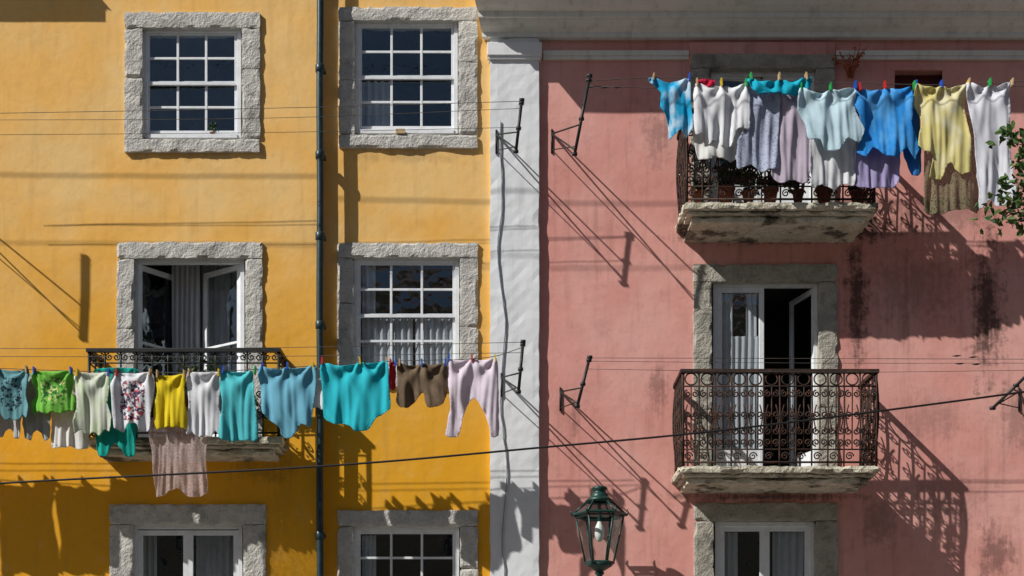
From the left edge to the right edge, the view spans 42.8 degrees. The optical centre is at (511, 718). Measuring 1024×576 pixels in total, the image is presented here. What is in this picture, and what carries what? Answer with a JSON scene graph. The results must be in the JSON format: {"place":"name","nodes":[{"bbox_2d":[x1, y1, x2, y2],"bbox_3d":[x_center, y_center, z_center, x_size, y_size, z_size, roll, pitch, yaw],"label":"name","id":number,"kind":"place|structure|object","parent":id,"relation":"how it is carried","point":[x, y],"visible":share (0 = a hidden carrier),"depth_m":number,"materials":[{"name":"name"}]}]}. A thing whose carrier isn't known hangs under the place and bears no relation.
{"place":"outdoors","nodes":[
{"label":"outdoors","id":0,"kind":"place"},
{"bbox_2d":[0,127,515,134],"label":"clothesline","id":1,"kind":"object","parent":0,"point":[247,132],"visible":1,"depth_m":15.25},
{"bbox_2d":[23,101,518,112],"bbox_3d":[-3.302,-7.129,15.250,6.832,0.159,0.006,0,0,0],"label":"clothesline","id":2,"kind":"object","parent":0,"point":[267,108],"visible":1,"depth_m":15.25,"materials":[{"name":"grey fabric"}]},
{"bbox_2d":[73,108,518,119],"bbox_3d":[-3.312,-7.067,15.280,6.838,0.143,0.005,0,0,0],"label":"clothesline","id":3,"kind":"object","parent":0,"point":[259,118],"visible":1,"depth_m":15.28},
{"bbox_2d":[0,391,1023,483],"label":"overhead cable","id":4,"kind":"object","parent":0,"point":[508,450],"visible":1,"depth_m":14.59,"materials":[{"name":"rubber"}]},
{"bbox_2d":[722,294,803,575],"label":"door curtains","id":5,"kind":"object","parent":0,"point":[788,553],"depth_m":16.14,"materials":[{"name":"white fabric"}]},
{"bbox_2d":[970,120,1023,236],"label":"tree","id":6,"kind":"object","parent":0,"point":[1018,198],"visible":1,"depth_m":13.31,"materials":[{"name":"green plant"}]},
{"label":"ground","id":7,"kind":"structure","parent":0,"visible":0},
{"bbox_3d":[5.146,1.352,16.000,10.766,0.499,0.206,0,0,0],"label":"plinth","id":8,"kind":"object","parent":7,"relation":"on","visible":0},
{"bbox_2d":[487,37,541,575],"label":"corner pilaster","id":9,"kind":"object","parent":8,"relation":"on","point":[514,68],"visible":0.96,"depth_m":15.93,"materials":[{"name":"white paint"}]},
{"bbox_2d":[497,121,507,575],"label":"wall cable","id":10,"kind":"object","parent":9,"relation":"attached to","point":[502,355],"depth_m":15.91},
{"bbox_2d":[495,98,523,153],"bbox_3d":[-0.026,-6.920,15.581,0.136,0.646,0.776,0,0,-18],"label":"clothesline bracket","id":11,"kind":"object","parent":9,"relation":"attached to","point":[518,126],"visible":1,"depth_m":15.24,"materials":[{"name":"black metal"}]},
{"bbox_2d":[501,340,525,396],"bbox_3d":[0.012,-4.079,15.530,0.120,0.627,0.850,0,0,-13],"label":"clothesline bracket","id":12,"kind":"object","parent":9,"relation":"attached to","point":[520,370],"visible":1,"depth_m":15.14,"materials":[{"name":"black metal"}]},
{"bbox_2d":[0,348,519,372],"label":"clothesline","id":13,"kind":"object","parent":12,"relation":"attached to","point":[256,369],"visible":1,"depth_m":15.15,"materials":[{"name":"fabric"}]},
{"bbox_2d":[0,369,29,420],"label":"tshirt","id":14,"kind":"object","parent":13,"relation":"hanging from","point":[13,398],"visible":1,"depth_m":15.12,"materials":[{"name":"blue fabric"}]},
{"bbox_2d":[30,370,76,413],"bbox_3d":[-5.317,-3.778,15.139,0.538,0.510,0.076,0,0,2],"label":"green tshirt","id":15,"kind":"object","parent":13,"relation":"hanging from","point":[53,391],"visible":1,"depth_m":15.13,"materials":[{"name":"green fabric"}]},
{"bbox_2d":[73,372,111,435],"bbox_3d":[-4.854,-3.640,15.133,0.450,0.740,0.085,0,0,0],"label":"cream shirt","id":16,"kind":"object","parent":13,"relation":"hanging from","point":[92,413],"visible":1,"depth_m":15.12,"materials":[{"name":"fabric"}]},
{"bbox_2d":[110,372,154,431],"bbox_3d":[-4.391,-3.660,15.111,0.508,0.700,0.109,0,0,0],"label":"printed tank top","id":17,"kind":"object","parent":13,"relation":"hanging from","point":[132,395],"visible":1,"depth_m":15.10,"materials":[{"name":"white fabric"}]},
{"bbox_2d":[218,371,258,441],"bbox_3d":[-3.165,-3.617,15.126,0.464,0.830,0.095,0,0,0],"label":"turquoise tank top","id":18,"kind":"object","parent":13,"relation":"hanging from","point":[238,419],"visible":1,"depth_m":15.12,"materials":[{"name":"teal fabric"}]},
{"bbox_2d":[24,354,495,377],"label":"clothes pegs","id":19,"kind":"object","parent":13,"relation":"attached to","point":[150,369],"visible":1,"depth_m":15.11,"materials":[{"name":"plastic"}]},
{"bbox_2d":[0,414,21,438],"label":"white vest","id":20,"kind":"object","parent":19,"relation":"hanging from","point":[14,426],"visible":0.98,"depth_m":15.21,"materials":[{"name":"fabric"}]},
{"bbox_2d":[22,374,51,440],"bbox_3d":[-5.533,-3.632,15.224,0.386,0.797,0.089,0,0,0],"label":"grey shirt","id":21,"kind":"object","parent":19,"relation":"hanging from","point":[32,423],"visible":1,"depth_m":15.21,"materials":[{"name":"fabric"}]},
{"bbox_2d":[51,376,88,448],"bbox_3d":[-5.157,-3.587,15.234,0.448,0.906,0.085,0,0,0],"label":"white towel","id":22,"kind":"object","parent":19,"relation":"hanging from","point":[63,434],"visible":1,"depth_m":15.22,"materials":[{"name":"white fabric"}]},
{"bbox_2d":[93,368,138,456],"bbox_3d":[-4.611,-3.563,15.211,0.568,1.040,0.074,0,0,0],"label":"teal shirt","id":23,"kind":"object","parent":19,"relation":"hanging from","point":[124,441],"visible":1,"depth_m":15.20,"materials":[{"name":"green fabric"}]},
{"bbox_2d":[153,374,187,428],"bbox_3d":[-3.949,-3.666,15.118,0.397,0.645,0.087,0,0,4],"label":"yellow tshirt","id":24,"kind":"object","parent":19,"relation":"hanging from","point":[170,410],"visible":1,"depth_m":15.11,"materials":[{"name":"fabric"}]},
{"bbox_2d":[186,372,220,437],"bbox_3d":[-3.571,-3.632,15.133,0.436,0.761,0.071,0,0,0],"label":"white tshirt","id":25,"kind":"object","parent":19,"relation":"hanging from","point":[203,411],"visible":1,"depth_m":15.13,"materials":[{"name":"fabric"}]},
{"bbox_2d":[313,369,322,409],"bbox_3d":[-2.267,-3.838,15.195,0.221,0.515,0.105,0,0,0],"label":"white pillowcase","id":26,"kind":"object","parent":19,"relation":"hanging from","point":[318,401],"visible":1,"depth_m":15.17,"materials":[{"name":"fabric"}]},
{"bbox_2d":[320,360,390,430],"bbox_3d":[-1.808,-3.723,15.101,0.820,0.836,0.147,0,0,0],"label":"turquoise sheet","id":27,"kind":"object","parent":19,"relation":"hanging from","point":[356,397],"visible":1,"depth_m":15.09,"materials":[{"name":"fabric"}]},
{"bbox_2d":[389,362,395,389],"bbox_3d":[-1.388,-3.966,15.134,0.087,0.336,0.070,0,0,0],"label":"red sock","id":28,"kind":"object","parent":19,"relation":"hanging from","point":[392,377],"visible":1,"depth_m":15.13,"materials":[{"name":"fabric"}]},
{"bbox_2d":[257,365,316,438],"bbox_3d":[-2.601,-3.661,15.126,0.695,0.856,0.109,0,0,0],"label":"greyblue shirt","id":29,"kind":"object","parent":13,"relation":"hanging from","point":[287,399],"visible":1,"depth_m":15.11,"materials":[{"name":"fabric"}]},
{"bbox_2d":[396,363,447,407],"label":"brown shorts","id":30,"kind":"object","parent":13,"relation":"hanging from","point":[414,382],"visible":1,"depth_m":15.11,"materials":[{"name":"fabric"}]},
{"bbox_2d":[446,358,498,436],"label":"lilac trousers","id":31,"kind":"object","parent":13,"relation":"hanging from","point":[469,381],"visible":1,"depth_m":15.11,"materials":[{"name":"fabric"}]},
{"bbox_2d":[0,352,520,356],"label":"clothesline","id":32,"kind":"object","parent":12,"relation":"attached to","point":[219,356],"visible":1,"depth_m":15.22,"materials":[{"name":"fabric"}]},
{"bbox_2d":[0,342,522,348],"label":"clothesline","id":33,"kind":"object","parent":12,"relation":"attached to","point":[210,348],"visible":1,"depth_m":15.13,"materials":[{"name":"fabric"}]},
{"bbox_2d":[539,40,1023,575],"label":"facade","id":34,"kind":"structure","parent":8,"relation":"on","point":[925,298],"depth_m":16.00,"materials":[{"name":"pink paint"}]},
{"bbox_2d":[551,74,591,155],"bbox_3d":[0.617,-6.976,15.498,0.229,0.950,1.027,0,0,-26],"label":"clothesline bracket","id":35,"kind":"object","parent":34,"relation":"attached to","point":[588,81],"visible":1,"depth_m":15.09,"materials":[{"name":"black metal"}]},
{"bbox_2d":[590,86,1023,91],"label":"clothesline","id":36,"kind":"object","parent":35,"relation":"attached to","point":[692,89],"visible":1,"depth_m":15.16,"materials":[{"name":"fabric"}]},
{"bbox_2d":[693,121,744,162],"bbox_3d":[2.417,-6.691,15.130,0.648,0.471,0.103,0,0,-3],"label":"white pillowcase","id":37,"kind":"object","parent":36,"relation":"hanging from","point":[704,149],"visible":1,"depth_m":15.12,"materials":[{"name":"white fabric"}]},
{"bbox_2d":[853,142,899,188],"bbox_3d":[4.231,-6.502,15.142,0.548,0.726,0.078,0,0,-6],"label":"lavender towel","id":38,"kind":"object","parent":36,"relation":"hanging from","point":[875,168],"visible":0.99,"depth_m":15.15,"materials":[{"name":"fabric"}]},
{"bbox_2d":[903,90,920,175],"bbox_3d":[4.562,-6.799,15.161,0.386,1.019,0.072,0,0,0],"label":"blue shirt","id":39,"kind":"object","parent":36,"relation":"hanging from","point":[914,166],"visible":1,"depth_m":15.15,"materials":[{"name":"fabric"}]},
{"bbox_2d":[924,114,978,214],"bbox_3d":[5.102,-6.443,15.145,0.668,1.216,0.110,0,0,0],"label":"lace skirt","id":40,"kind":"object","parent":36,"relation":"hanging from","point":[952,189],"visible":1,"depth_m":15.12,"materials":[{"name":"beige fabric"}]},
{"bbox_2d":[592,77,1023,84],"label":"clothesline","id":41,"kind":"object","parent":35,"relation":"attached to","point":[794,81],"visible":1,"depth_m":15.10,"materials":[{"name":"fabric"}]},
{"bbox_2d":[649,78,693,139],"bbox_3d":[1.842,-7.044,15.092,0.530,0.714,0.081,0,0,3],"label":"tiedye shirt","id":42,"kind":"object","parent":41,"relation":"hanging from","point":[675,104],"visible":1,"depth_m":15.08,"materials":[{"name":"blue fabric"}]},
{"bbox_2d":[653,72,1013,92],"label":"clothes pegs","id":43,"kind":"object","parent":41,"relation":"attached to","point":[915,82],"visible":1,"depth_m":15.06,"materials":[{"name":"plastic"}]},
{"bbox_2d":[698,79,714,86],"bbox_3d":[2.247,-7.354,15.111,0.212,0.108,0.090,0,0,0],"label":"red sock","id":44,"kind":"object","parent":43,"relation":"hanging from","point":[707,82],"visible":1,"depth_m":15.11,"materials":[{"name":"fabric"}]},
{"bbox_2d":[693,83,749,147],"bbox_3d":[2.426,-6.970,15.086,0.667,0.757,0.106,0,0,-3],"label":"white tshirt","id":45,"kind":"object","parent":43,"relation":"hanging from","point":[716,106],"visible":1,"depth_m":15.08,"materials":[{"name":"fabric"}]},
{"bbox_2d":[736,86,780,171],"bbox_3d":[2.848,-6.815,15.108,0.513,0.990,0.084,0,0,0],"label":"patterned blouse","id":46,"kind":"object","parent":43,"relation":"hanging from","point":[757,145],"visible":1,"depth_m":15.11,"materials":[{"name":"white fabric"}]},
{"bbox_2d":[747,77,811,95],"bbox_3d":[3.084,-7.288,15.047,0.751,0.218,0.084,0,0,-1],"label":"turquoise towel","id":47,"kind":"object","parent":43,"relation":"hanging from","point":[785,87],"visible":1,"depth_m":15.04,"materials":[{"name":"fabric"}]},
{"bbox_2d":[771,87,812,183],"bbox_3d":[3.240,-6.755,15.124,0.492,1.136,0.075,0,0,0],"label":"lavender shirt","id":48,"kind":"object","parent":43,"relation":"hanging from","point":[794,148],"visible":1,"depth_m":15.12,"materials":[{"name":"fabric"}]},
{"bbox_2d":[797,88,864,150],"bbox_3d":[3.676,-6.896,15.054,0.775,0.748,0.112,0,0,0],"label":"pale blue shirt","id":49,"kind":"object","parent":43,"relation":"hanging from","point":[831,120],"visible":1,"depth_m":15.04,"materials":[{"name":"fabric"}]},
{"bbox_2d":[810,138,856,189],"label":"white shorts","id":50,"kind":"object","parent":43,"relation":"hanging from","point":[834,170],"visible":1,"depth_m":15.13,"materials":[{"name":"fabric"}]},
{"bbox_2d":[854,86,919,159],"bbox_3d":[4.314,-6.871,15.070,0.785,0.862,0.114,0,0,1],"label":"blue tshirt","id":51,"kind":"object","parent":43,"relation":"hanging from","point":[886,116],"visible":1,"depth_m":15.07,"materials":[{"name":"fabric"}]},
{"bbox_2d":[913,83,971,180],"bbox_3d":[4.970,-6.771,15.084,0.672,1.099,0.100,0,0,0],"label":"cream blouse","id":52,"kind":"object","parent":43,"relation":"hanging from","point":[944,139],"visible":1,"depth_m":15.07,"materials":[{"name":"yellow fabric"}]},
{"bbox_2d":[966,82,1016,208],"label":"white trousers","id":53,"kind":"object","parent":43,"relation":"hanging from","point":[989,108],"visible":0.87,"depth_m":15.06,"materials":[{"name":"fabric"}]},
{"bbox_2d":[559,355,591,410],"bbox_3d":[0.761,-3.931,15.615,0.210,0.616,0.829,0,0,-11],"label":"clothesline bracket","id":54,"kind":"object","parent":34,"relation":"attached to","point":[583,382],"visible":1,"depth_m":15.24,"materials":[{"name":"black metal"}]},
{"bbox_2d":[598,361,915,363],"bbox_3d":[3.545,-4.167,15.280,5.302,0.030,0.005,0,0,0],"label":"clothesline","id":55,"kind":"object","parent":54,"relation":"attached to","point":[743,362],"visible":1,"depth_m":15.28,"materials":[{"name":"fabric"}]},
{"bbox_2d":[589,86,979,364],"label":"wire tensioners","id":56,"kind":"object","parent":55,"relation":"attached to","point":[953,355],"visible":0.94,"depth_m":15.27,"materials":[{"name":"black metal"}]},
{"bbox_2d":[602,369,1023,372],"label":"clothesline","id":57,"kind":"object","parent":54,"relation":"attached to","point":[814,372],"visible":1,"depth_m":15.26,"materials":[{"name":"fabric"}]},
{"bbox_2d":[570,486,628,575],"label":"wall street lantern","id":58,"kind":"object","parent":34,"relation":"attached to","point":[599,497],"depth_m":15.35,"materials":[{"name":"green metal"}]},
{"bbox_2d":[475,0,1023,60],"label":"cornice","id":59,"kind":"structure","parent":34,"relation":"attached to","point":[770,19],"depth_m":15.80,"materials":[{"name":"grey stone"}]},
{"bbox_2d":[689,42,834,65],"bbox_3d":[3.059,-8.129,15.985,1.779,0.271,0.060,0,0,0],"label":"raised panel","id":60,"kind":"object","parent":34,"relation":"attached to","point":[798,48],"visible":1,"depth_m":15.96,"materials":[{"name":"grey paint"}]},
{"bbox_2d":[690,53,838,575],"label":"stone door surrounds","id":61,"kind":"object","parent":34,"relation":"attached to","point":[823,517],"visible":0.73,"depth_m":15.96,"materials":[{"name":"stone"}]},
{"bbox_2d":[671,369,880,493],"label":"balcony","id":62,"kind":"structure","parent":34,"relation":"attached to","point":[746,478],"depth_m":15.28,"materials":[{"name":"metal"}]},
{"bbox_2d":[675,108,878,242],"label":"balcony","id":63,"kind":"structure","parent":34,"relation":"attached to","point":[788,222],"depth_m":15.35,"materials":[{"name":"stone"}]},
{"bbox_2d":[689,175,712,202],"bbox_3d":[2.236,-6.259,15.471,0.298,0.285,0.267,0,0,0],"label":"potted plant","id":64,"kind":"object","parent":63,"relation":"on","point":[698,191],"visible":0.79,"depth_m":15.41,"materials":[{"name":"green plant"}]},
{"bbox_2d":[711,158,745,202],"bbox_3d":[2.619,-6.413,15.528,0.479,0.539,0.340,0,0,0],"label":"potted plant","id":65,"kind":"object","parent":63,"relation":"on","point":[729,194],"visible":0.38,"depth_m":15.47,"materials":[{"name":"green plant"}]},
{"bbox_2d":[732,163,768,202],"bbox_3d":[2.852,-6.434,15.566,0.476,0.582,0.434,0,0,0],"label":"potted plant","id":66,"kind":"object","parent":63,"relation":"on","point":[745,193],"visible":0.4,"depth_m":15.51,"materials":[{"name":"green plant"}]},
{"bbox_2d":[755,169,782,202],"bbox_3d":[3.073,-6.342,15.444,0.391,0.462,0.261,0,0,32],"label":"potted plant","id":67,"kind":"object","parent":63,"relation":"on","point":[776,191],"visible":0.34,"depth_m":15.41,"materials":[{"name":"green plant"}]},
{"bbox_2d":[782,180,804,201],"bbox_3d":[3.335,-6.325,15.396,0.332,0.464,0.280,0,0,0],"label":"potted plant","id":68,"kind":"object","parent":63,"relation":"on","point":[792,191],"visible":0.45,"depth_m":15.37,"materials":[{"name":"brown plant"}]},
{"bbox_2d":[815,184,832,203],"bbox_3d":[3.708,-6.330,15.506,0.271,0.394,0.230,0,0,20],"label":"potted plant","id":69,"kind":"object","parent":63,"relation":"on","point":[823,193],"visible":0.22,"depth_m":15.44,"materials":[{"name":"brown plant"}]},
{"bbox_2d":[847,185,863,202],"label":"potted plant","id":70,"kind":"object","parent":63,"relation":"on","point":[854,194],"visible":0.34,"depth_m":15.44,"materials":[{"name":"brown plant"}]},
{"bbox_2d":[710,67,944,575],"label":"door frames","id":71,"kind":"structure","parent":34,"relation":"attached to","point":[921,75],"depth_m":16.05,"materials":[{"name":"white wood"}]},
{"bbox_2d":[716,75,760,203],"bbox_3d":[2.791,-7.103,16.130,0.578,1.639,0.040,0,0,-8],"label":"door leaf","id":72,"kind":"object","parent":71,"relation":"attached to","point":[726,78],"visible":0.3,"depth_m":16.11,"materials":[{"name":"black"}]},
{"bbox_2d":[717,287,763,466],"bbox_3d":[2.812,-4.130,16.090,0.578,2.346,0.040,0,0,0],"label":"door leaf","id":73,"kind":"object","parent":71,"relation":"attached to","point":[720,291],"visible":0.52,"depth_m":16.07,"materials":[{"name":"white wood"}]},
{"bbox_2d":[720,527,764,575],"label":"door leaf","id":74,"kind":"object","parent":71,"relation":"attached to","point":[760,530],"visible":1,"depth_m":16.07,"materials":[{"name":"white wood"}]},
{"bbox_2d":[762,75,809,202],"bbox_3d":[3.386,-7.103,16.120,0.579,1.639,0.040,0,0,6],"label":"door leaf","id":75,"kind":"object","parent":71,"relation":"attached to","point":[793,79],"visible":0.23,"depth_m":16.10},
{"bbox_2d":[765,527,808,575],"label":"door leaf","id":76,"kind":"object","parent":71,"relation":"attached to","point":[768,530],"visible":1,"depth_m":16.07,"materials":[{"name":"white wood"}]},
{"bbox_2d":[789,288,812,466],"bbox_3d":[3.639,-4.130,16.359,0.041,2.346,0.595,0,0,-18],"label":"door leaf","id":77,"kind":"object","parent":71,"relation":"attached to","point":[792,303],"visible":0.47,"depth_m":16.58,"materials":[{"name":"white wood"}]},
{"bbox_2d":[831,44,866,77],"bbox_3d":[4.085,-8.016,15.889,0.453,0.411,0.163,0,0,0],"label":"wall weed","id":78,"kind":"object","parent":34,"relation":"attached to","point":[849,72],"depth_m":15.90,"materials":[{"name":"red plant"}]},
{"bbox_2d":[989,376,1023,410],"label":"clothesline bracket","id":79,"kind":"object","parent":34,"relation":"attached to","point":[1002,399],"visible":0.94,"depth_m":15.24,"materials":[{"name":"black metal"}]},
{"bbox_2d":[698,358,895,358],"bbox_3d":[3.562,-4.199,15.240,5.311,0.022,0.006,0,0,0],"label":"clothesline","id":80,"kind":"object","parent":79,"relation":"attached to","point":[796,358],"visible":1,"depth_m":15.24,"materials":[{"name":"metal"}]},
{"bbox_3d":[-4.916,1.352,15.965,9.278,0.500,0.275,0,0,0],"label":"plinth","id":81,"kind":"object","parent":7,"relation":"on","visible":0},
{"bbox_2d":[0,0,316,575],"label":"facade front","id":82,"kind":"structure","parent":81,"relation":"on","point":[82,202],"depth_m":15.87,"materials":[{"name":"yellow paint"}]},
{"bbox_2d":[86,348,288,461],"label":"balcony","id":83,"kind":"structure","parent":82,"relation":"attached to","point":[263,448],"depth_m":15.43,"materials":[{"name":"black metal"}]},
{"bbox_2d":[148,418,207,496],"bbox_3d":[-3.878,-3.046,15.195,0.710,0.955,0.085,0,0,0],"label":"lace curtain","id":84,"kind":"object","parent":83,"relation":"hanging from","point":[177,459],"visible":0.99,"depth_m":15.18,"materials":[{"name":"fabric"}]},
{"bbox_2d":[165,352,219,436],"bbox_3d":[-3.831,-3.854,15.569,0.692,0.991,0.389,0,0,-18],"label":"potted plant","id":85,"kind":"object","parent":83,"relation":"on","point":[195,370],"visible":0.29,"depth_m":15.51,"materials":[{"name":"green plant"}]},
{"bbox_2d":[254,395,261,415],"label":"potted plant","id":86,"kind":"object","parent":83,"relation":"on","point":[256,399],"visible":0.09,"depth_m":15.55,"materials":[{"name":"green plant"}]},
{"bbox_2d":[109,6,478,575],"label":"stone window surrounds","id":87,"kind":"object","parent":82,"relation":"attached to","point":[126,519],"visible":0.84,"depth_m":15.86,"materials":[{"name":"stone"}]},
{"bbox_2d":[144,265,233,575],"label":"door curtains","id":88,"kind":"object","parent":87,"relation":"attached to","point":[214,555],"depth_m":16.30,"materials":[{"name":"white fabric"}]},
{"bbox_2d":[134,260,244,575],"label":"door frames","id":89,"kind":"structure","parent":87,"relation":"attached to","point":[242,367],"depth_m":15.92,"materials":[{"name":"white wood"}]},
{"bbox_2d":[139,264,172,436],"bbox_3d":[-4.378,-4.423,16.203,0.041,2.248,0.638,0,0,38],"label":"door leaf","id":90,"kind":"object","parent":89,"relation":"attached to","point":[155,272],"visible":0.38,"depth_m":16.02,"materials":[{"name":"white wood"}]},
{"bbox_2d":[138,530,187,575],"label":"door leaf","id":91,"kind":"object","parent":89,"relation":"attached to","point":[143,533],"visible":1,"depth_m":15.94,"materials":[{"name":"white wood"}]},
{"bbox_2d":[188,530,237,575],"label":"door leaf","id":92,"kind":"object","parent":89,"relation":"attached to","point":[193,533],"visible":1,"depth_m":15.94,"materials":[{"name":"white wood"}]},
{"bbox_2d":[203,264,239,436],"bbox_3d":[-3.572,-4.423,16.130,0.638,2.248,0.040,0,0,33],"label":"door leaf","id":93,"kind":"object","parent":89,"relation":"attached to","point":[215,273],"visible":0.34,"depth_m":16.21,"materials":[{"name":"white wood"}]},
{"bbox_2d":[143,30,241,139],"bbox_3d":[-3.895,-7.732,15.938,1.192,1.342,0.105,0,0,0],"label":"sash window","id":94,"kind":"structure","parent":87,"relation":"attached to","point":[227,135],"depth_m":15.91,"materials":[{"name":"white paint"}]},
{"bbox_2d":[208,120,217,133],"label":"potted plant","id":95,"kind":"object","parent":94,"relation":"on","point":[212,129],"visible":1,"depth_m":15.95,"materials":[{"name":"green plant"}]},
{"bbox_2d":[396,129,404,134],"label":"sill block","id":96,"kind":"structure","parent":87,"relation":"on","point":[400,131],"depth_m":15.94,"materials":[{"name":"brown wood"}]},
{"bbox_2d":[355,23,457,134],"bbox_3d":[-1.294,-7.867,16.067,1.258,1.385,0.105,0,0,0],"label":"sash window","id":97,"kind":"structure","parent":87,"relation":"attached to","point":[360,129],"depth_m":16.04,"materials":[{"name":"white paint"}]},
{"bbox_2d":[362,81,389,125],"bbox_3d":[-1.681,-7.647,16.280,0.366,0.578,0.040,0,0,0],"label":"window curtain","id":98,"kind":"object","parent":97,"relation":"attached to","point":[375,91],"depth_m":16.28,"materials":[{"name":"white fabric"}]},
{"bbox_2d":[354,259,458,373],"bbox_3d":[-1.294,-4.943,16.067,1.290,1.415,0.105,0,0,0],"label":"sash window","id":99,"kind":"structure","parent":87,"relation":"attached to","point":[358,289],"depth_m":16.04,"materials":[{"name":"white paint"}]},
{"bbox_2d":[362,266,452,365],"bbox_3d":[-1.288,-4.973,16.145,1.124,1.236,0.070,0,0,0],"label":"window curtain","id":100,"kind":"object","parent":99,"relation":"attached to","point":[402,329],"depth_m":16.14,"materials":[{"name":"white fabric"}]},
{"bbox_2d":[354,527,458,575],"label":"sash window","id":101,"kind":"structure","parent":87,"relation":"attached to","point":[391,531],"depth_m":16.04,"materials":[{"name":"white paint"}]},
{"bbox_2d":[362,535,375,575],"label":"window curtain","id":102,"kind":"object","parent":101,"relation":"hanging from","point":[368,550],"depth_m":16.14,"materials":[{"name":"white fabric"}]},
{"bbox_2d":[315,0,325,575],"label":"drainpipe","id":103,"kind":"object","parent":82,"relation":"attached to","point":[320,239],"visible":0.89,"depth_m":15.76,"materials":[{"name":"metal"}]},
{"bbox_2d":[323,0,490,575],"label":"facade recess","id":104,"kind":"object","parent":81,"relation":"on","point":[428,196],"visible":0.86,"depth_m":16.00,"materials":[{"name":"yellow paint"}]},
{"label":"outer walls","id":105,"kind":"object","parent":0,"visible":0},
{"bbox_2d":[142,37,245,575],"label":"rooms","id":106,"kind":"object","parent":105,"relation":"attached to","point":[156,310],"visible":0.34,"depth_m":17.40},
{"bbox_2d":[361,30,459,575],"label":"rooms","id":107,"kind":"object","parent":105,"relation":"attached to","point":[434,302],"visible":0.35,"depth_m":17.88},
{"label":"outer walls","id":108,"kind":"object","parent":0,"visible":0},
{"bbox_2d":[708,74,941,575],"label":"rooms","id":109,"kind":"object","parent":108,"relation":"attached to","point":[776,321],"visible":0.23,"depth_m":17.90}
]}

